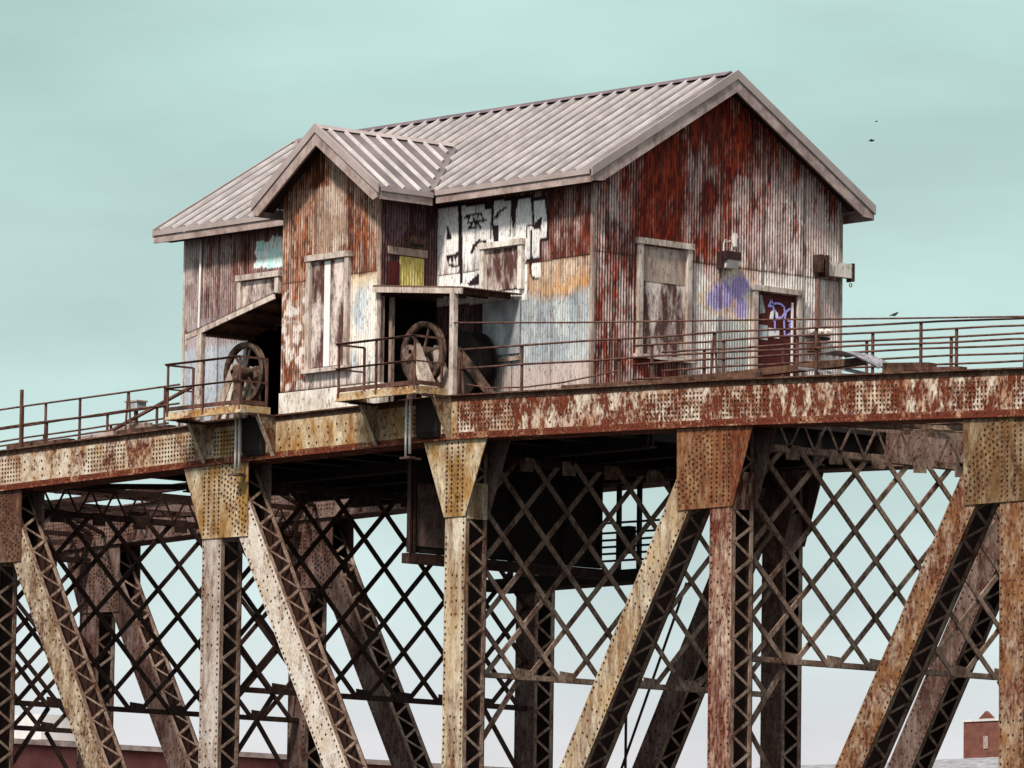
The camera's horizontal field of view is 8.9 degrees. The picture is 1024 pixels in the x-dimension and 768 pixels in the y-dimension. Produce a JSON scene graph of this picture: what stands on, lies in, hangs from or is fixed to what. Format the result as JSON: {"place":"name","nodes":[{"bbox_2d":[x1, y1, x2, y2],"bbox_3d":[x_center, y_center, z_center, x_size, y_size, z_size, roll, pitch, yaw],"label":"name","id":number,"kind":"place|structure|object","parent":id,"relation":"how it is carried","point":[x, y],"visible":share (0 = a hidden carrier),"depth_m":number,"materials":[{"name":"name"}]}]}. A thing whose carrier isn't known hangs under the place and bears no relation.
{"place":"outdoors","nodes":[
{"label":"outdoors","id":0,"kind":"place"},
{"bbox_2d":[124,400,147,423],"bbox_3d":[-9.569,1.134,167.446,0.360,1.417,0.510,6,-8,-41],"label":"metal box","id":1,"kind":"object","parent":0,"point":[137,403],"visible":0.48,"depth_m":167.36,"materials":[{"name":"grey metal"}]},
{"bbox_2d":[13,714,509,767],"bbox_3d":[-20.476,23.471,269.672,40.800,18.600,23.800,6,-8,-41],"label":"brick warehouse","id":2,"kind":"structure","parent":0,"point":[38,751],"depth_m":259.69,"materials":[{"name":"brick"}]},
{"bbox_2d":[0,367,1023,767],"bbox_3d":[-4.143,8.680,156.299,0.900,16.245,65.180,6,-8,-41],"label":"bridge truss","id":3,"kind":"object","parent":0,"point":[724,429],"visible":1,"depth_m":150.53,"materials":[{"name":"brown metal"}]},
{"bbox_2d":[19,390,23,446],"bbox_3d":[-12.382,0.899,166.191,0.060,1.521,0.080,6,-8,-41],"label":"steel stake","id":4,"kind":"object","parent":3,"relation":"on","point":[21,419],"visible":1,"depth_m":166.17,"materials":[{"name":"metal"}]},
{"bbox_2d":[6,438,74,448],"bbox_3d":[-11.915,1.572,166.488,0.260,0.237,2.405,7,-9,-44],"label":"timber beam","id":5,"kind":"structure","parent":3,"relation":"on","point":[36,443],"depth_m":166.36,"materials":[{"name":"brown wood"}]},
{"bbox_2d":[14,530,92,767],"bbox_3d":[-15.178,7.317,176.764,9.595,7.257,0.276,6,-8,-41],"label":"sway frame","id":6,"kind":"object","parent":3,"relation":"attached to","point":[47,727],"visible":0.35,"depth_m":178.89,"materials":[{"name":"brown metal"}]},
{"bbox_2d":[47,539,77,544],"bbox_3d":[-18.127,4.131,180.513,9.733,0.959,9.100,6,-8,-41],"label":"lateral bracing","id":7,"kind":"object","parent":3,"relation":"attached to","point":[57,541],"visible":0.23,"depth_m":180.40,"materials":[{"name":"brown metal"}]},
{"bbox_2d":[0,384,179,444],"bbox_3d":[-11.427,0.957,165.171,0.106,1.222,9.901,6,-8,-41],"label":"walkway railing","id":8,"kind":"object","parent":3,"relation":"on","point":[127,409],"visible":1,"depth_m":164.13,"materials":[{"name":"brown metal"}]},
{"bbox_2d":[77,431,116,439],"bbox_3d":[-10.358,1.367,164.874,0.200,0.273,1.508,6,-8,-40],"label":"timber beam","id":9,"kind":"structure","parent":3,"relation":"on","point":[101,434],"depth_m":164.65,"materials":[{"name":"beige wood"}]},
{"bbox_2d":[106,387,191,431],"bbox_3d":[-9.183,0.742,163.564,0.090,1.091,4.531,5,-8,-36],"label":"timber beam","id":10,"kind":"structure","parent":9,"relation":"on","point":[146,411],"depth_m":163.40,"materials":[{"name":"brown wood"}]},
{"bbox_2d":[116,422,152,430],"bbox_3d":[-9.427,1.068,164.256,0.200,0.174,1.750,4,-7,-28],"label":"timber beam","id":11,"kind":"structure","parent":3,"relation":"on","point":[141,425],"depth_m":163.79,"materials":[{"name":"beige wood"}]},
{"bbox_2d":[117,425,176,433],"bbox_3d":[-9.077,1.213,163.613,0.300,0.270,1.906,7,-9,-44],"label":"timber beam","id":12,"kind":"structure","parent":3,"relation":"on","point":[142,429],"depth_m":163.45,"materials":[{"name":"brown wood"}]},
{"bbox_2d":[45,482,286,535],"bbox_3d":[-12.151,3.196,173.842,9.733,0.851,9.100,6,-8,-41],"label":"lateral bracing","id":13,"kind":"object","parent":3,"relation":"attached to","point":[65,504],"visible":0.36,"depth_m":173.84,"materials":[{"name":"brown metal"}]},
{"bbox_2d":[70,484,316,508],"bbox_3d":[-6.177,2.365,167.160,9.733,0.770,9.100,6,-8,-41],"label":"lateral bracing","id":14,"kind":"object","parent":3,"relation":"attached to","point":[158,487],"visible":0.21,"depth_m":166.90,"materials":[{"name":"brown metal"}]},
{"bbox_2d":[163,355,274,462],"bbox_3d":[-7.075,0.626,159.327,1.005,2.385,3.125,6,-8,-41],"label":"balcony","id":15,"kind":"structure","parent":3,"relation":"on","point":[258,430],"depth_m":158.91,"materials":[{"name":"beige metal"}]},
{"bbox_2d":[204,364,260,422],"bbox_3d":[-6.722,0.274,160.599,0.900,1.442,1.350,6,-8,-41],"label":"bearing stand","id":16,"kind":"object","parent":3,"relation":"on","point":[229,391],"visible":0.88,"depth_m":160.34,"materials":[{"name":"grey paint"}]},
{"bbox_2d":[223,342,265,400],"bbox_3d":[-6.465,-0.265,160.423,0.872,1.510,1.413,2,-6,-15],"label":"sheave wheel","id":17,"kind":"object","parent":16,"relation":"on","point":[254,395],"visible":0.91,"depth_m":160.23,"materials":[{"name":"brown metal"}]},
{"bbox_2d":[229,417,250,476],"bbox_3d":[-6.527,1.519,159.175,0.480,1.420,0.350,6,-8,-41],"label":"hanging pipe","id":18,"kind":"object","parent":3,"relation":"attached to","point":[239,452],"visible":1,"depth_m":159.04,"materials":[{"name":"grey metal"}]},
{"bbox_2d":[239,468,528,767],"bbox_3d":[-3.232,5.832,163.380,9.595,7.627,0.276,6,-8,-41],"label":"sway frame","id":19,"kind":"object","parent":3,"relation":"attached to","point":[281,488],"visible":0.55,"depth_m":162.93,"materials":[{"name":"brown metal"}]},
{"bbox_2d":[334,334,450,445],"bbox_3d":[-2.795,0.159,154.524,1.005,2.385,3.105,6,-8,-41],"label":"balcony","id":20,"kind":"structure","parent":3,"relation":"attached to","point":[433,411],"depth_m":154.11,"materials":[{"name":"beige metal"}]},
{"bbox_2d":[399,398,420,459],"bbox_3d":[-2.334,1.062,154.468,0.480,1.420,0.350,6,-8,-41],"label":"hanging pipe","id":21,"kind":"object","parent":20,"relation":"hanging from","point":[405,457],"visible":1,"depth_m":154.34,"materials":[{"name":"grey metal"}]},
{"bbox_2d":[399,343,448,400],"bbox_3d":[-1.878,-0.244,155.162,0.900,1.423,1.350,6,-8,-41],"label":"bearing stand","id":22,"kind":"object","parent":3,"relation":"on","point":[424,371],"visible":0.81,"depth_m":155.16,"materials":[{"name":"grey paint"}]},
{"bbox_2d":[401,321,446,384],"bbox_3d":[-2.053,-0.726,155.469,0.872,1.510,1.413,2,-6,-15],"label":"sheave wheel","id":23,"kind":"object","parent":22,"relation":"on","point":[415,328],"visible":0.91,"depth_m":155.34,"materials":[{"name":"brown metal"}]},
{"bbox_2d":[152,427,882,507],"bbox_3d":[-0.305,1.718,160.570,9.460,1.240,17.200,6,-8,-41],"label":"bridge deck","id":24,"kind":"structure","parent":3,"relation":"on","point":[387,471],"depth_m":157.05,"materials":[{"name":"black metal"}]},
{"bbox_2d":[445,330,497,393],"bbox_3d":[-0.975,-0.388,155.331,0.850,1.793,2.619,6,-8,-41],"label":"cable drum","id":25,"kind":"object","parent":24,"relation":"on","point":[485,377],"visible":0.51,"depth_m":155.12,"materials":[{"name":"black metal"}]},
{"bbox_2d":[402,450,604,579],"bbox_3d":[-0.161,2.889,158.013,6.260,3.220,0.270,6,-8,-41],"label":"hanging bulkhead","id":26,"kind":"object","parent":24,"relation":"hanging from","point":[425,527],"visible":0.52,"depth_m":158.28,"materials":[{"name":"brown metal"}]},
{"bbox_2d":[152,70,875,425],"bbox_3d":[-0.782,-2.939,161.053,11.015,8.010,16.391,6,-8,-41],"label":"machinery house","id":27,"kind":"structure","parent":24,"relation":"on","point":[638,204],"depth_m":156.72,"materials":[{"name":"paint"}]},
{"bbox_2d":[195,240,201,408],"bbox_3d":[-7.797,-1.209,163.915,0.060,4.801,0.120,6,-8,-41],"label":"drain pipe","id":28,"kind":"object","parent":27,"relation":"attached to","point":[199,293],"visible":0.48,"depth_m":164.01,"materials":[{"name":"grey metal"}]},
{"bbox_2d":[185,292,281,421],"bbox_3d":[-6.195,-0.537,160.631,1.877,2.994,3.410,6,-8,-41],"label":"awning","id":29,"kind":"object","parent":27,"relation":"attached to","point":[252,320],"visible":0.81,"depth_m":160.84,"materials":[{"name":"grey wood"}]},
{"bbox_2d":[235,270,281,325],"bbox_3d":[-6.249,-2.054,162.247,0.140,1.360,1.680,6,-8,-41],"label":"boarded window","id":30,"kind":"structure","parent":27,"relation":"in","point":[248,292],"depth_m":162.40,"materials":[{"name":"grey wood"}]},
{"bbox_2d":[301,250,352,373],"bbox_3d":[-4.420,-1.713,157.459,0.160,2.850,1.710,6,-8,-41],"label":"boarded window","id":31,"kind":"structure","parent":27,"relation":"in","point":[328,283],"depth_m":157.52,"materials":[{"name":"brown wood"}]},
{"bbox_2d":[372,285,520,394],"bbox_3d":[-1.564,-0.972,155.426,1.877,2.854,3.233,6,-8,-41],"label":"awning","id":32,"kind":"object","parent":27,"relation":"attached to","point":[454,293],"visible":1,"depth_m":154.28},
{"bbox_2d":[454,316,1023,323],"bbox_3d":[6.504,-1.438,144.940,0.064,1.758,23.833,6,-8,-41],"label":"cable","id":33,"kind":"object","parent":32,"relation":"attached to","point":[749,320],"visible":1,"depth_m":146.20,"materials":[{"name":"black metal"}]},
{"bbox_2d":[477,238,525,290],"bbox_3d":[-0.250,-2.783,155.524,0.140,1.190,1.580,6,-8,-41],"label":"boarded window","id":34,"kind":"structure","parent":27,"relation":"in","point":[501,269],"depth_m":155.53,"materials":[{"name":"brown wood"}]},
{"bbox_2d":[633,237,694,363],"bbox_3d":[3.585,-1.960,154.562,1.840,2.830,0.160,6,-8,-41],"label":"boarded window","id":35,"kind":"structure","parent":27,"relation":"in","point":[663,275],"depth_m":154.58,"materials":[{"name":"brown wood"}]},
{"bbox_2d":[716,233,741,268],"bbox_3d":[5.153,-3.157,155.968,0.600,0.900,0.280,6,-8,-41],"label":"wall lamp","id":36,"kind":"object","parent":27,"relation":"attached to","point":[726,259],"visible":1,"depth_m":155.83,"materials":[{"name":"metal"}]},
{"bbox_2d":[751,284,803,376],"bbox_3d":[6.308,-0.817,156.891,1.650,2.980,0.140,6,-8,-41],"label":"door","id":37,"kind":"structure","parent":27,"relation":"in","point":[769,305],"depth_m":156.94,"materials":[{"name":"purple paint"}]},
{"bbox_2d":[805,329,831,351],"bbox_3d":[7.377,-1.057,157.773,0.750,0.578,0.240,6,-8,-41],"label":"insulator group","id":38,"kind":"object","parent":27,"relation":"attached to","point":[820,331],"visible":0.62,"depth_m":157.68,"materials":[{"name":"ceramic"}]},
{"bbox_2d":[813,254,854,374],"bbox_3d":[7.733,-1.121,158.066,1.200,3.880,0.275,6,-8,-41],"label":"bracket box","id":39,"kind":"object","parent":27,"relation":"attached to","point":[823,266],"visible":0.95,"depth_m":157.94,"materials":[{"name":"metal"}]},
{"bbox_2d":[486,480,674,593],"bbox_3d":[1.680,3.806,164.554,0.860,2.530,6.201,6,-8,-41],"label":"service walkway","id":40,"kind":"structure","parent":24,"relation":"hanging from","point":[622,577],"depth_m":163.85,"materials":[{"name":"brown metal"}]},
{"bbox_2d":[473,444,775,767],"bbox_3d":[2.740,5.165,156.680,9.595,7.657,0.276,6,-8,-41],"label":"sway frame","id":41,"kind":"object","parent":3,"relation":"attached to","point":[570,468],"visible":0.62,"depth_m":155.65,"materials":[{"name":"brown metal"}]},
{"bbox_2d":[561,378,693,387],"bbox_3d":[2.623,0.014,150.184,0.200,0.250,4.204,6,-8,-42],"label":"timber beam","id":42,"kind":"structure","parent":3,"relation":"on","point":[628,382],"depth_m":149.98,"materials":[{"name":"brown wood"}]},
{"bbox_2d":[457,317,1023,393],"bbox_3d":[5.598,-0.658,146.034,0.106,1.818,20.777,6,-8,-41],"label":"walkway railing","id":43,"kind":"object","parent":3,"relation":"on","point":[920,343],"visible":1,"depth_m":147.18,"materials":[{"name":"brown metal"}]},
{"bbox_2d":[464,370,617,388],"bbox_3d":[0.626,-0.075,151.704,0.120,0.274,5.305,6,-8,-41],"label":"sagging cable","id":44,"kind":"object","parent":43,"relation":"hanging from","point":[543,384],"visible":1,"depth_m":151.42,"materials":[{"name":"brown metal"}]},
{"bbox_2d":[798,367,844,373],"bbox_3d":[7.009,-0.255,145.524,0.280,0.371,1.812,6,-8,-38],"label":"timber beam","id":45,"kind":"structure","parent":3,"relation":"on","point":[820,371],"depth_m":145.57,"materials":[{"name":"grey wood"}]},
{"bbox_2d":[828,422,962,432],"bbox_3d":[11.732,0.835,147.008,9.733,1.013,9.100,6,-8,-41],"label":"lateral bracing","id":46,"kind":"object","parent":3,"relation":"attached to","point":[933,427],"visible":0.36,"depth_m":146.77,"materials":[{"name":"brown metal"}]},
{"bbox_2d":[882,362,936,371],"bbox_3d":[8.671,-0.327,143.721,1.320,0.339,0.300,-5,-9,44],"label":"timber beam","id":47,"kind":"structure","parent":3,"relation":"on","point":[892,367],"depth_m":143.69,"materials":[{"name":"brown wood"}]},
{"bbox_2d":[904,366,966,371],"bbox_3d":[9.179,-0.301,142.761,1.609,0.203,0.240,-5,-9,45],"label":"timber beam","id":48,"kind":"structure","parent":3,"relation":"on","point":[906,369],"depth_m":142.65,"materials":[{"name":"brown wood"}]},
{"bbox_2d":[0,0,1023,767],"label":"sky","id":49,"kind":"structure","parent":0,"point":[117,117],"materials":[{"name":"teal"}]},
{"bbox_2d":[44,423,999,767],"bbox_3d":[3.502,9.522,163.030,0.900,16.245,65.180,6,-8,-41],"label":"bridge truss","id":50,"kind":"object","parent":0,"point":[928,721],"visible":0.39,"depth_m":166.40,"materials":[{"name":"metal"}]},
{"bbox_2d":[13,489,302,767],"bbox_3d":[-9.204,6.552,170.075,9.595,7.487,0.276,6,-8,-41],"label":"sway frame","id":51,"kind":"object","parent":50,"relation":"attached to","point":[100,518],"visible":0.73,"depth_m":169.66,"materials":[{"name":"brown metal"}]},
{"bbox_2d":[624,718,626,767],"bbox_3d":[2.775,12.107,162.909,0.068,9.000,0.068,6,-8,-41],"label":"tie rod","id":52,"kind":"object","parent":50,"relation":"attached to","point":[625,744],"depth_m":163.24,"materials":[{"name":"brown metal"}]},
{"bbox_2d":[620,582,686,767],"bbox_3d":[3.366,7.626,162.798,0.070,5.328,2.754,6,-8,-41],"label":"tie rod","id":53,"kind":"object","parent":50,"relation":"attached to","point":[648,690],"visible":0.92,"depth_m":162.77,"materials":[{"name":"brown metal"}]},
{"bbox_2d":[752,427,999,725],"bbox_3d":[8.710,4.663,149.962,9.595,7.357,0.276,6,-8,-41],"label":"sway frame","id":54,"kind":"object","parent":50,"relation":"attached to","point":[836,456],"visible":0.65,"depth_m":149.10,"materials":[{"name":"brown metal"}]},
{"bbox_2d":[757,757,997,767],"bbox_3d":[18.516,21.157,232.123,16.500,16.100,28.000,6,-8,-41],"label":"pale roofed shed","id":55,"kind":"structure","parent":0,"point":[989,762],"depth_m":233.63,"materials":[{"name":"white metal"}]},
{"bbox_2d":[962,711,998,757],"bbox_3d":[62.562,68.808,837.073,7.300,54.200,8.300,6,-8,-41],"label":"brick tower","id":56,"kind":"structure","parent":0,"point":[981,736],"depth_m":837.89,"materials":[{"name":"brick"}]},
{"bbox_2d":[983,736,987,748],"bbox_3d":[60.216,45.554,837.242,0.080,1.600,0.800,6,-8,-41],"label":"window","id":57,"kind":"structure","parent":56,"relation":"in","point":[985,738],"depth_m":837.30,"materials":[{"name":"white glass"}]},
{"bbox_3d":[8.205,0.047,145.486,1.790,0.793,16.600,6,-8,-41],"label":"plank walkway","id":58,"kind":"object","parent":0,"visible":0},
{"bbox_2d":[662,372,764,379],"bbox_3d":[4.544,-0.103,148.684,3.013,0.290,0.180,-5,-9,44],"label":"timber beam","id":59,"kind":"structure","parent":58,"relation":"on","point":[733,375],"depth_m":148.31,"materials":[{"name":"brown wood"}]},
{"bbox_2d":[703,358,866,375],"bbox_3d":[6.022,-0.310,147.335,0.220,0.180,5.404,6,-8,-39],"label":"timber beam","id":60,"kind":"structure","parent":59,"relation":"on","point":[822,365],"depth_m":146.65,"materials":[{"name":"brown wood"}]},
{"bbox_2d":[825,350,888,368],"bbox_3d":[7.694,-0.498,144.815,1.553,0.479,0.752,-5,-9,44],"label":"bent metal sheet","id":61,"kind":"object","parent":60,"relation":"on","point":[876,362],"visible":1,"depth_m":144.77,"materials":[{"name":"grey metal"}]},
{"bbox_2d":[632,324,1023,379],"bbox_3d":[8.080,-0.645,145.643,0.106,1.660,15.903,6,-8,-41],"label":"walkway railing","id":62,"kind":"object","parent":58,"relation":"on","point":[956,347],"visible":0.73,"depth_m":146.50,"materials":[{"name":"brown metal"}]},
{"bbox_2d":[661,332,1023,376],"bbox_3d":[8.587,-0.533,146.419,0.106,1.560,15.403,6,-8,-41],"label":"walkway railing","id":63,"kind":"object","parent":58,"relation":"on","point":[783,362],"visible":0.44,"depth_m":147.68,"materials":[{"name":"brown metal"}]},
{"bbox_2d":[842,368,867,373],"bbox_3d":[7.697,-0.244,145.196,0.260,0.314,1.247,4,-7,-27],"label":"timber beam","id":64,"kind":"structure","parent":58,"relation":"on","point":[851,370],"depth_m":145.36,"materials":[{"name":"grey wood"}]},
{"bbox_3d":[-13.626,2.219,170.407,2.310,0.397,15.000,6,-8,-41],"label":"plank walkway","id":65,"kind":"object","parent":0,"visible":0},
{"bbox_2d":[0,407,168,446],"bbox_3d":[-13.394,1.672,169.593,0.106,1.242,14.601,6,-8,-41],"label":"walkway railing","id":66,"kind":"object","parent":65,"relation":"on","point":[107,421],"visible":0.61,"depth_m":166.63,"materials":[{"name":"brown metal"}]},
{"bbox_2d":[0,418,179,442],"bbox_3d":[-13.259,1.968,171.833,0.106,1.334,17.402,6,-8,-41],"label":"walkway railing","id":67,"kind":"object","parent":65,"relation":"on","point":[110,425],"visible":0.18,"depth_m":169.59,"materials":[{"name":"brown metal"}]}
]}

